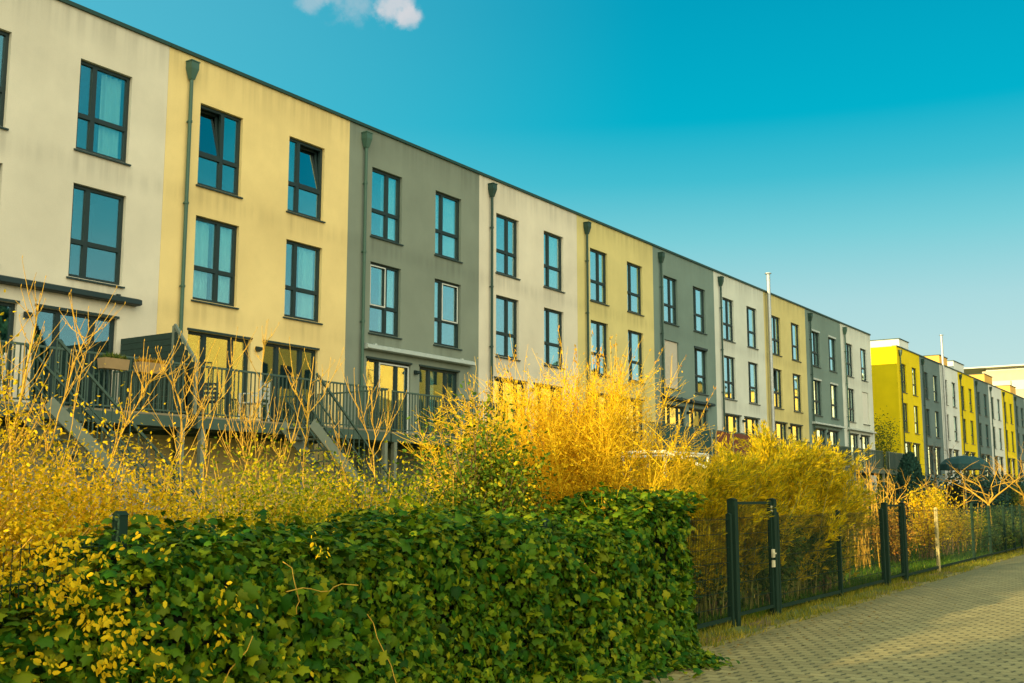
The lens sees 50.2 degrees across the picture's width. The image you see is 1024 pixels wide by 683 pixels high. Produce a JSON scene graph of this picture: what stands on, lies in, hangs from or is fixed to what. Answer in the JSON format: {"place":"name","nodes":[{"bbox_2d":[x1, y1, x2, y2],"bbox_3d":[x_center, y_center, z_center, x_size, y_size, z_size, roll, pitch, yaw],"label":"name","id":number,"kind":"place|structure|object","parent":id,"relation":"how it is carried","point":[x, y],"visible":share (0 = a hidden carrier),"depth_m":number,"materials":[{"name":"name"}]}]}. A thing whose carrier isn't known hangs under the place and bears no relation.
{"place":"outdoors","nodes":[
{"label":"outdoors","id":0,"kind":"place"},
{"bbox_2d":[0,0,170,542],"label":"terraced house","id":1,"kind":"structure","parent":0,"point":[83,100],"depth_m":23.77,"materials":[{"name":"paint"}]},
{"bbox_2d":[0,30,8,130],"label":"window","id":2,"kind":"structure","parent":1,"relation":"in","point":[6,35],"depth_m":22.46,"materials":[{"name":"paint"}]},
{"bbox_2d":[0,298,19,400],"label":"patio door","id":3,"kind":"structure","parent":1,"relation":"in","point":[11,306],"depth_m":22.11,"materials":[{"name":"paint"}]},
{"bbox_2d":[30,303,119,408],"bbox_3d":[-9.311,0.440,23.214,0.205,2.220,2.010,-6,-10,34],"label":"patio door","id":4,"kind":"structure","parent":1,"relation":"in","point":[56,318],"depth_m":23.50,"materials":[{"name":"paint"}]},
{"bbox_2d":[66,184,124,288],"bbox_3d":[-9.091,-2.295,23.919,0.220,2.105,1.430,-6,-10,34],"label":"window","id":5,"kind":"structure","parent":1,"relation":"in","point":[84,243],"depth_m":23.85,"materials":[{"name":"paint"}]},
{"bbox_2d":[74,60,130,165],"bbox_3d":[-9.138,-5.067,24.349,0.334,2.095,1.430,-6,-10,34],"label":"window","id":6,"kind":"structure","parent":1,"relation":"in","point":[108,121],"depth_m":24.58,"materials":[{"name":"glass"}]},
{"bbox_2d":[149,43,351,529],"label":"terraced house","id":7,"kind":"structure","parent":0,"point":[254,227],"depth_m":27.75,"materials":[{"name":"paint"}]},
{"bbox_2d":[191,216,238,309],"bbox_3d":[-7.282,-1.903,26.651,0.338,2.105,1.450,-6,-10,34],"label":"window","id":8,"kind":"structure","parent":7,"relation":"in","point":[219,270],"depth_m":26.74,"materials":[{"name":"glass"}]},
{"bbox_2d":[196,105,242,198],"bbox_3d":[-7.292,-4.679,27.055,0.360,2.095,1.450,-6,-10,34],"label":"window","id":9,"kind":"structure","parent":7,"relation":"in","point":[219,131],"depth_m":27.16,"materials":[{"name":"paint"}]},
{"bbox_2d":[187,328,252,418],"bbox_3d":[-7.122,0.896,26.395,0.205,2.220,2.010,-6,-10,34],"label":"patio door","id":10,"kind":"structure","parent":7,"relation":"in","point":[203,335],"depth_m":26.69,"materials":[{"name":"paint"}]},
{"bbox_2d":[119,365,403,522],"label":"garden deck","id":11,"kind":"structure","parent":7,"relation":"attached to","point":[319,432],"depth_m":24.76,"materials":[{"name":"metal"}]},
{"bbox_2d":[262,340,319,424],"bbox_3d":[-5.793,1.173,28.326,0.205,2.220,2.010,-6,-10,34],"label":"patio door","id":12,"kind":"structure","parent":7,"relation":"in","point":[276,347],"depth_m":28.59,"materials":[{"name":"paint"}]},
{"bbox_2d":[283,240,322,324],"bbox_3d":[-5.618,-1.557,29.062,0.330,2.105,1.430,-6,-10,34],"label":"window","id":13,"kind":"structure","parent":7,"relation":"in","point":[305,269],"depth_m":29.31,"materials":[{"name":"glass"}]},
{"bbox_2d":[286,138,325,222],"bbox_3d":[-5.631,-4.333,29.468,0.360,2.095,1.430,-6,-10,34],"label":"window","id":14,"kind":"structure","parent":7,"relation":"in","point":[296,184],"depth_m":29.52,"materials":[{"name":"paint"}]},
{"bbox_2d":[342,118,480,529],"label":"terraced house","id":15,"kind":"structure","parent":0,"point":[412,304],"depth_m":32.81,"materials":[{"name":"paint"}]},
{"bbox_2d":[368,262,401,339],"bbox_3d":[-3.765,-1.170,31.762,0.337,2.105,1.450,-6,-10,34],"label":"window","id":16,"kind":"structure","parent":15,"relation":"in","point":[385,306],"depth_m":31.98,"materials":[{"name":"glass"}]},
{"bbox_2d":[370,168,403,245],"bbox_3d":[-3.761,-3.947,32.158,0.329,2.095,1.450,-6,-10,34],"label":"window","id":17,"kind":"structure","parent":15,"relation":"in","point":[387,216],"depth_m":32.39,"materials":[{"name":"paint"}]},
{"bbox_2d":[366,356,411,432],"bbox_3d":[-3.604,1.630,31.507,0.205,2.220,2.010,-6,-10,34],"label":"patio door","id":18,"kind":"structure","parent":15,"relation":"in","point":[377,362],"depth_m":31.88,"materials":[{"name":"paint"}]},
{"bbox_2d":[338,390,509,497],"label":"garden deck","id":19,"kind":"structure","parent":15,"relation":"attached to","point":[394,443],"depth_m":29.12,"materials":[{"name":"metal"}]},
{"bbox_2d":[419,364,459,435],"bbox_3d":[-2.321,1.911,33.468,0.316,2.220,2.010,-6,-10,34],"label":"patio door","id":20,"kind":"structure","parent":15,"relation":"in","point":[429,376],"depth_m":33.50,"materials":[{"name":"paint"}]},
{"bbox_2d":[433,279,462,350],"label":"window","id":21,"kind":"structure","parent":15,"relation":"in","point":[438,310],"depth_m":34.04,"materials":[{"name":"glass"}]},
{"bbox_2d":[434,192,462,262],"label":"window","id":22,"kind":"structure","parent":15,"relation":"in","point":[444,212],"depth_m":34.75,"materials":[{"name":"glass"}]},
{"bbox_2d":[478,172,577,502],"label":"terraced house","id":23,"kind":"structure","parent":0,"point":[527,269],"depth_m":37.88,"materials":[{"name":"paint"}]},
{"bbox_2d":[495,214,520,279],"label":"window","id":24,"kind":"structure","parent":23,"relation":"in","point":[506,228],"depth_m":37.34,"materials":[{"name":"glass"}]},
{"bbox_2d":[495,295,520,360],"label":"window","id":25,"kind":"structure","parent":23,"relation":"in","point":[506,309],"depth_m":36.93,"materials":[{"name":"glass"}]},
{"bbox_2d":[494,376,527,443],"bbox_3d":[-0.086,2.363,36.619,0.205,2.220,2.010,-6,-10,34],"label":"patio door","id":26,"kind":"structure","parent":23,"relation":"in","point":[496,381],"depth_m":36.71,"materials":[{"name":"paint"}]},
{"bbox_2d":[543,232,564,292],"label":"window","id":27,"kind":"structure","parent":23,"relation":"in","point":[552,243],"depth_m":39.78,"materials":[{"name":"glass"}]},
{"bbox_2d":[544,308,564,369],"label":"window","id":28,"kind":"structure","parent":23,"relation":"in","point":[552,319],"depth_m":39.37,"materials":[{"name":"glass"}]},
{"bbox_2d":[70,0,1023,367],"label":"sky","id":29,"kind":"structure","parent":0,"point":[866,157],"materials":[{"name":"blue"}]},
{"bbox_2d":[577,212,655,485],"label":"terraced house","id":30,"kind":"structure","parent":0,"point":[614,281],"depth_m":43.28,"materials":[{"name":"paint"}]},
{"bbox_2d":[591,320,606,376],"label":"window","id":31,"kind":"structure","parent":30,"relation":"in","point":[598,338],"depth_m":42.09,"materials":[{"name":"glass"}]},
{"bbox_2d":[590,249,609,305],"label":"window","id":32,"kind":"structure","parent":30,"relation":"in","point":[597,270],"depth_m":42.46,"materials":[{"name":"glass"}]},
{"bbox_2d":[627,262,644,316],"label":"window","id":33,"kind":"structure","parent":30,"relation":"in","point":[633,271],"depth_m":44.91,"materials":[{"name":"glass"}]},
{"bbox_2d":[628,330,645,383],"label":"window","id":34,"kind":"structure","parent":30,"relation":"in","point":[634,338],"depth_m":44.52,"materials":[{"name":"glass"}]},
{"bbox_2d":[618,421,711,487],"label":"garden deck","id":35,"kind":"structure","parent":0,"point":[696,458],"depth_m":41.13,"materials":[{"name":"metal"}]},
{"bbox_2d":[655,422,711,455],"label":"windbreak","id":36,"kind":"object","parent":35,"relation":"attached to","point":[704,437],"visible":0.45,"depth_m":41.63,"materials":[{"name":"fabric"}]},
{"bbox_2d":[652,244,716,487],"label":"terraced house","id":37,"kind":"structure","parent":0,"point":[683,301],"depth_m":48.30,"materials":[{"name":"paint"}]},
{"bbox_2d":[663,276,679,326],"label":"window","id":38,"kind":"structure","parent":37,"relation":"in","point":[669,284],"depth_m":47.58,"materials":[{"name":"glass"}]},
{"bbox_2d":[665,340,679,390],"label":"window","id":39,"kind":"structure","parent":37,"relation":"in","point":[670,347],"depth_m":47.11,"materials":[{"name":"paint"}]},
{"bbox_2d":[665,404,685,426],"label":"patio door","id":40,"kind":"structure","parent":37,"relation":"in","point":[676,413],"depth_m":47.09,"materials":[{"name":"glass"}]},
{"bbox_2d":[693,287,707,334],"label":"window","id":41,"kind":"structure","parent":37,"relation":"in","point":[698,301],"depth_m":50.05,"materials":[{"name":"glass"}]},
{"bbox_2d":[694,346,708,395],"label":"window","id":42,"kind":"structure","parent":37,"relation":"in","point":[699,352],"depth_m":49.64,"materials":[{"name":"glass"}]},
{"bbox_2d":[660,429,760,464],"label":"garden deck","id":43,"kind":"structure","parent":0,"point":[714,435],"depth_m":44.91,"materials":[{"name":"metal"}]},
{"bbox_2d":[715,429,759,456],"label":"windbreak","id":44,"kind":"object","parent":43,"relation":"attached to","point":[740,436],"visible":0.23,"depth_m":45.35,"materials":[{"name":"wood"}]},
{"bbox_2d":[713,269,767,470],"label":"terraced house","id":45,"kind":"structure","parent":0,"point":[740,358],"depth_m":53.30,"materials":[{"name":"paint"}]},
{"bbox_2d":[722,298,734,342],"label":"window","id":46,"kind":"structure","parent":45,"relation":"in","point":[727,304],"depth_m":52.71,"materials":[{"name":"glass"}]},
{"bbox_2d":[724,356,736,400],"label":"window","id":47,"kind":"structure","parent":45,"relation":"in","point":[728,361],"depth_m":52.31,"materials":[{"name":"glass"}]},
{"bbox_2d":[746,306,758,349],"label":"window","id":48,"kind":"structure","parent":45,"relation":"in","point":[751,334],"depth_m":55.17,"materials":[{"name":"glass"}]},
{"bbox_2d":[748,362,760,405],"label":"window","id":49,"kind":"structure","parent":45,"relation":"in","point":[752,368],"depth_m":54.78,"materials":[{"name":"glass"}]},
{"bbox_2d":[805,307,846,488],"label":"terraced house","id":50,"kind":"structure","parent":0,"point":[824,379],"depth_m":63.62,"materials":[{"name":"paint"}]},
{"bbox_2d":[642,555,1023,682],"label":"path","id":51,"kind":"structure","parent":0,"point":[975,634],"depth_m":13.00,"materials":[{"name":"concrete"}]},
{"bbox_2d":[840,322,876,526],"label":"terraced house","id":52,"kind":"structure","parent":0,"point":[859,432],"depth_m":68.71,"materials":[{"name":"paint"}]},
{"bbox_2d":[842,447,885,528],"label":"garden deck","id":53,"kind":"structure","parent":52,"relation":"attached to","point":[877,469],"depth_m":62.24,"materials":[{"name":"metal"}]},
{"bbox_2d":[694,526,1023,631],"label":"lawn grass","id":54,"kind":"structure","parent":0,"point":[911,563],"depth_m":24.00,"materials":[{"name":"plant"}]},
{"bbox_2d":[695,522,1023,648],"bbox_3d":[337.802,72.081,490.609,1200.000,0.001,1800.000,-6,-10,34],"label":"ground","id":55,"kind":"structure","parent":0,"point":[737,628],"depth_m":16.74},
{"bbox_2d":[1,255,67,539],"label":"bare sapling","id":56,"kind":"object","parent":55,"relation":"on","point":[31,343],"visible":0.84,"depth_m":7.48,"materials":[{"name":"yellow plant"}]},
{"bbox_2d":[0,289,145,624],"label":"leafy shrub","id":57,"kind":"object","parent":55,"relation":"on","point":[19,527],"visible":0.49,"depth_m":6.76,"materials":[{"name":"yellow plant"}]},
{"bbox_2d":[22,287,125,522],"bbox_3d":[-3.317,1.181,8.038,0.371,3.346,0.704,-6,-10,34],"label":"bare sapling","id":58,"kind":"object","parent":55,"relation":"on","point":[68,382],"visible":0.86,"depth_m":8.15,"materials":[{"name":"yellow plant"}]},
{"bbox_2d":[56,307,108,499],"bbox_3d":[-3.488,1.311,8.609,0.256,3.250,0.404,-6,-10,34],"label":"bare sapling","id":59,"kind":"object","parent":55,"relation":"on","point":[76,398],"visible":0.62,"depth_m":8.77,"materials":[{"name":"yellow plant"}]},
{"bbox_2d":[0,338,216,537],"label":"garden deck","id":60,"kind":"structure","parent":55,"relation":"on","point":[112,416],"depth_m":20.13,"materials":[{"name":"metal"}]},
{"bbox_2d":[97,351,129,370],"bbox_3d":[-7.599,0.359,20.848,0.413,0.348,0.624,-6,-10,34],"label":"flower trough","id":61,"kind":"object","parent":60,"relation":"attached to","point":[117,362],"visible":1,"depth_m":20.73,"materials":[{"name":"plastic"}]},
{"bbox_2d":[133,356,166,374],"bbox_3d":[-7.121,0.457,21.545,0.394,0.353,0.677,-6,-10,34],"label":"flower trough","id":62,"kind":"object","parent":60,"relation":"attached to","point":[141,361],"visible":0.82,"depth_m":21.38,"materials":[{"name":"ceramic"}]},
{"bbox_2d":[117,324,198,414],"bbox_3d":[-7.528,0.630,23.231,2.563,1.950,0.070,-6,-10,34],"label":"privacy screen","id":63,"kind":"object","parent":60,"relation":"on","point":[136,346],"visible":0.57,"depth_m":23.11,"materials":[{"name":"metal"}]},
{"bbox_2d":[0,370,268,615],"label":"leafy shrub","id":64,"kind":"object","parent":55,"relation":"on","point":[152,511],"visible":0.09,"depth_m":7.75,"materials":[{"name":"yellow plant"}]},
{"bbox_2d":[84,330,189,508],"bbox_3d":[-2.792,1.360,8.123,0.348,3.014,0.825,-6,-10,34],"label":"bare sapling","id":65,"kind":"object","parent":55,"relation":"on","point":[148,382],"visible":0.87,"depth_m":8.30,"materials":[{"name":"yellow plant"}]},
{"bbox_2d":[155,339,215,517],"bbox_3d":[-2.848,1.479,9.159,0.288,3.073,0.557,-6,-10,34],"label":"bare sapling","id":66,"kind":"object","parent":55,"relation":"on","point":[180,402],"visible":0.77,"depth_m":9.35,"materials":[{"name":"yellow plant"}]},
{"bbox_2d":[182,327,256,506],"bbox_3d":[-2.830,1.488,10.252,0.363,3.365,0.777,-6,-10,34],"label":"bare sapling","id":67,"kind":"object","parent":55,"relation":"on","point":[203,419],"visible":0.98,"depth_m":10.32,"materials":[{"name":"yellow plant"}]},
{"bbox_2d":[109,406,389,539],"bbox_3d":[-2.147,1.770,8.976,2.370,2.462,3.259,-6,-10,34],"label":"leafy shrub","id":68,"kind":"object","parent":55,"relation":"on","point":[280,512],"visible":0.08,"depth_m":9.02,"materials":[{"name":"yellow plant"}]},
{"bbox_2d":[218,385,290,508],"bbox_3d":[-2.435,1.802,10.450,0.556,2.800,0.982,-6,-10,34],"label":"bare sapling","id":69,"kind":"object","parent":55,"relation":"on","point":[241,444],"visible":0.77,"depth_m":10.48,"materials":[{"name":"yellow plant"}]},
{"bbox_2d":[279,337,344,514],"bbox_3d":[-1.972,1.561,10.228,0.324,3.214,0.900,-6,-10,34],"label":"bare sapling","id":70,"kind":"object","parent":55,"relation":"on","point":[307,411],"visible":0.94,"depth_m":10.31,"materials":[{"name":"yellow plant"}]},
{"bbox_2d":[251,421,468,540],"bbox_3d":[-1.436,1.962,10.367,2.338,2.477,3.131,-6,-10,34],"label":"leafy shrub","id":71,"kind":"object","parent":55,"relation":"on","point":[369,501],"visible":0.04,"depth_m":10.28,"materials":[{"name":"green plant"}]},
{"bbox_2d":[0,511,734,629],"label":"fence","id":72,"kind":"object","parent":55,"relation":"on","point":[120,524],"visible":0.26,"depth_m":13.95,"materials":[{"name":"metal"}]},
{"bbox_2d":[0,481,739,682],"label":"ivy hedge","id":73,"kind":"object","parent":55,"relation":"on","point":[479,596],"visible":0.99,"depth_m":8.12,"materials":[{"name":"green plant"}]},
{"bbox_2d":[0,512,334,682],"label":"yellow creeper","id":74,"kind":"object","parent":73,"relation":"on","point":[105,620],"visible":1,"depth_m":5.81,"materials":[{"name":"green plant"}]},
{"bbox_2d":[340,360,406,507],"bbox_3d":[-1.340,1.690,10.419,0.287,3.012,0.854,-4,-9,26],"label":"bare sapling","id":75,"kind":"object","parent":55,"relation":"on","point":[387,424],"visible":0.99,"depth_m":10.46,"materials":[{"name":"brown plant"}]},
{"bbox_2d":[361,450,498,532],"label":"leafy shrub","id":76,"kind":"object","parent":55,"relation":"on","point":[440,487],"visible":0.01,"depth_m":11.14,"materials":[{"name":"yellow plant"}]},
{"bbox_2d":[366,370,565,521],"bbox_3d":[-0.434,1.854,12.014,2.134,3.152,2.844,-6,-10,34],"label":"leafy shrub","id":77,"kind":"object","parent":55,"relation":"on","point":[500,498],"visible":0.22,"depth_m":11.80,"materials":[{"name":"green plant"}]},
{"bbox_2d":[392,325,747,539],"bbox_3d":[0.481,1.735,13.686,4.687,3.867,5.342,-6,-10,34],"label":"willow bush","id":78,"kind":"object","parent":55,"relation":"on","point":[585,470],"visible":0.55,"depth_m":13.48,"materials":[{"name":"yellow plant"}]},
{"bbox_2d":[629,441,777,618],"bbox_3d":[2.462,2.692,15.690,2.382,2.534,3.861,-7,-11,42],"label":"bamboo clump","id":79,"kind":"object","parent":55,"relation":"on","point":[718,493],"visible":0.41,"depth_m":15.49,"materials":[{"name":"plant"}]},
{"bbox_2d":[695,555,746,616],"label":"garden shrub","id":80,"kind":"object","parent":55,"relation":"on","point":[718,584],"visible":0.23,"depth_m":15.84,"materials":[{"name":"brown plant"}]},
{"bbox_2d":[669,441,816,610],"bbox_3d":[3.821,2.875,17.652,2.030,2.727,4.040,-6,-10,34],"label":"bamboo clump","id":81,"kind":"object","parent":55,"relation":"on","point":[778,467],"visible":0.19,"depth_m":17.00,"materials":[{"name":"plant"}]},
{"bbox_2d":[727,498,779,625],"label":"garden gate","id":82,"kind":"structure","parent":55,"relation":"on","point":[772,553],"depth_m":15.56,"materials":[{"name":"metal"}]},
{"bbox_2d":[739,496,815,604],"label":"garden shrub","id":83,"kind":"object","parent":55,"relation":"on","point":[791,549],"visible":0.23,"depth_m":17.59,"materials":[{"name":"yellow plant"}]},
{"bbox_2d":[710,420,853,600],"bbox_3d":[4.659,2.857,18.828,2.126,3.094,4.005,-6,-10,34],"label":"bamboo clump","id":84,"kind":"object","parent":55,"relation":"on","point":[790,483],"visible":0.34,"depth_m":18.66,"materials":[{"name":"plant"}]},
{"bbox_2d":[763,272,809,451],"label":"terraced house","id":85,"kind":"structure","parent":55,"relation":"on","point":[786,369],"depth_m":58.46,"materials":[{"name":"paint"}]},
{"bbox_2d":[801,511,846,593],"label":"garden shrub","id":86,"kind":"object","parent":55,"relation":"on","point":[825,563],"visible":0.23,"depth_m":19.29,"materials":[{"name":"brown plant"}]},
{"bbox_2d":[773,438,878,595],"bbox_3d":[5.583,3.215,20.369,2.292,2.826,4.359,-6,-10,34],"label":"bamboo clump","id":87,"kind":"object","parent":55,"relation":"on","point":[834,495],"visible":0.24,"depth_m":20.09,"materials":[{"name":"plant"}]},
{"bbox_2d":[777,508,886,613],"bbox_3d":[5.611,3.663,18.869,0.084,1.505,6.227,-5,-10,32],"label":"fence","id":88,"kind":"object","parent":55,"relation":"on","point":[799,524],"visible":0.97,"depth_m":18.65,"materials":[{"name":"metal"}]},
{"bbox_2d":[796,462,880,589],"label":"bamboo clump","id":89,"kind":"object","parent":55,"relation":"on","point":[864,496],"visible":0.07,"depth_m":21.41,"materials":[{"name":"plant"}]},
{"bbox_2d":[701,554,1022,649],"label":"kerb","id":90,"kind":"structure","parent":55,"relation":"on","point":[769,628],"depth_m":15.73,"materials":[{"name":"concrete"}]},
{"bbox_2d":[846,484,889,570],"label":"cane stems","id":91,"kind":"object","parent":55,"relation":"on","point":[873,506],"visible":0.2,"depth_m":26.24,"materials":[{"name":"yellow plant"}]},
{"bbox_2d":[874,413,905,497],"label":"garden shrub","id":92,"kind":"object","parent":55,"relation":"on","point":[883,442],"visible":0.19,"depth_m":73.45,"materials":[{"name":"green plant"}]},
{"bbox_2d":[880,502,908,585],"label":"garden gate","id":93,"kind":"structure","parent":55,"relation":"on","point":[902,539],"depth_m":22.35,"materials":[{"name":"metal"}]},
{"bbox_2d":[870,338,924,507],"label":"terraced house","id":94,"kind":"structure","parent":55,"relation":"on","point":[896,384],"depth_m":77.56,"materials":[{"name":"paint"}]},
{"bbox_2d":[866,499,932,564],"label":"garden shrub","id":95,"kind":"object","parent":55,"relation":"on","point":[909,538],"visible":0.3,"depth_m":28.30,"materials":[{"name":"yellow plant"}]},
{"bbox_2d":[897,451,925,529],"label":"conifer","id":96,"kind":"object","parent":55,"relation":"on","point":[909,465],"visible":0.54,"depth_m":52.28,"materials":[{"name":"green plant"}]},
{"bbox_2d":[891,479,956,560],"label":"garden shrub","id":97,"kind":"object","parent":55,"relation":"on","point":[919,505],"visible":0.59,"depth_m":30.43,"materials":[{"name":"yellow plant"}]},
{"bbox_2d":[909,474,982,555],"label":"garden shrub","id":98,"kind":"object","parent":55,"relation":"on","point":[950,505],"visible":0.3,"depth_m":32.96,"materials":[{"name":"yellow plant"}]},
{"bbox_2d":[905,503,1023,576],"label":"fence","id":99,"kind":"object","parent":55,"relation":"on","point":[939,566],"visible":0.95,"depth_m":28.79,"materials":[{"name":"black metal"}]},
{"bbox_2d":[939,454,989,513],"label":"parasol","id":100,"kind":"object","parent":55,"relation":"on","point":[957,462],"visible":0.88,"depth_m":61.45,"materials":[{"name":"fabric"}]},
{"bbox_2d":[937,460,1023,521],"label":"bare tree","id":101,"kind":"object","parent":55,"relation":"on","point":[986,502],"visible":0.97,"depth_m":43.12,"materials":[{"name":"brown plant"}]},
{"bbox_2d":[943,470,1023,523],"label":"bare trees","id":102,"kind":"object","parent":55,"relation":"on","point":[1005,494],"visible":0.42,"depth_m":69.24,"materials":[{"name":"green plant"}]},
{"bbox_2d":[919,355,946,504],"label":"terraced house","id":103,"kind":"structure","parent":0,"point":[931,400],"depth_m":84.03,"materials":[{"name":"paint"}]},
{"bbox_2d":[924,335,962,493],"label":"terraced house","id":104,"kind":"structure","parent":0,"point":[950,407],"depth_m":89.18,"materials":[{"name":"paint"}]},
{"bbox_2d":[947,360,978,485],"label":"terraced house","id":105,"kind":"structure","parent":0,"point":[967,415],"depth_m":94.64,"materials":[{"name":"paint"}]},
{"bbox_2d":[973,377,992,484],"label":"terraced house","id":106,"kind":"structure","parent":0,"point":[983,427],"depth_m":99.51,"materials":[{"name":"paint"}]},
{"bbox_2d":[967,373,1006,482],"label":"terraced house","id":107,"kind":"structure","parent":0,"point":[996,421],"depth_m":104.90,"materials":[{"name":"paint"}]},
{"bbox_2d":[964,364,1023,397],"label":"office block","id":108,"kind":"structure","parent":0,"point":[1012,375],"depth_m":176.59,"materials":[{"name":"paint"}]},
{"bbox_2d":[1001,389,1017,483],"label":"terraced house","id":109,"kind":"structure","parent":0,"point":[1009,424],"depth_m":109.69,"materials":[{"name":"paint"}]},
{"bbox_2d":[996,385,1023,482],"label":"terraced house","id":110,"kind":"structure","parent":0,"point":[1018,401],"depth_m":114.55,"materials":[{"name":"paint"}]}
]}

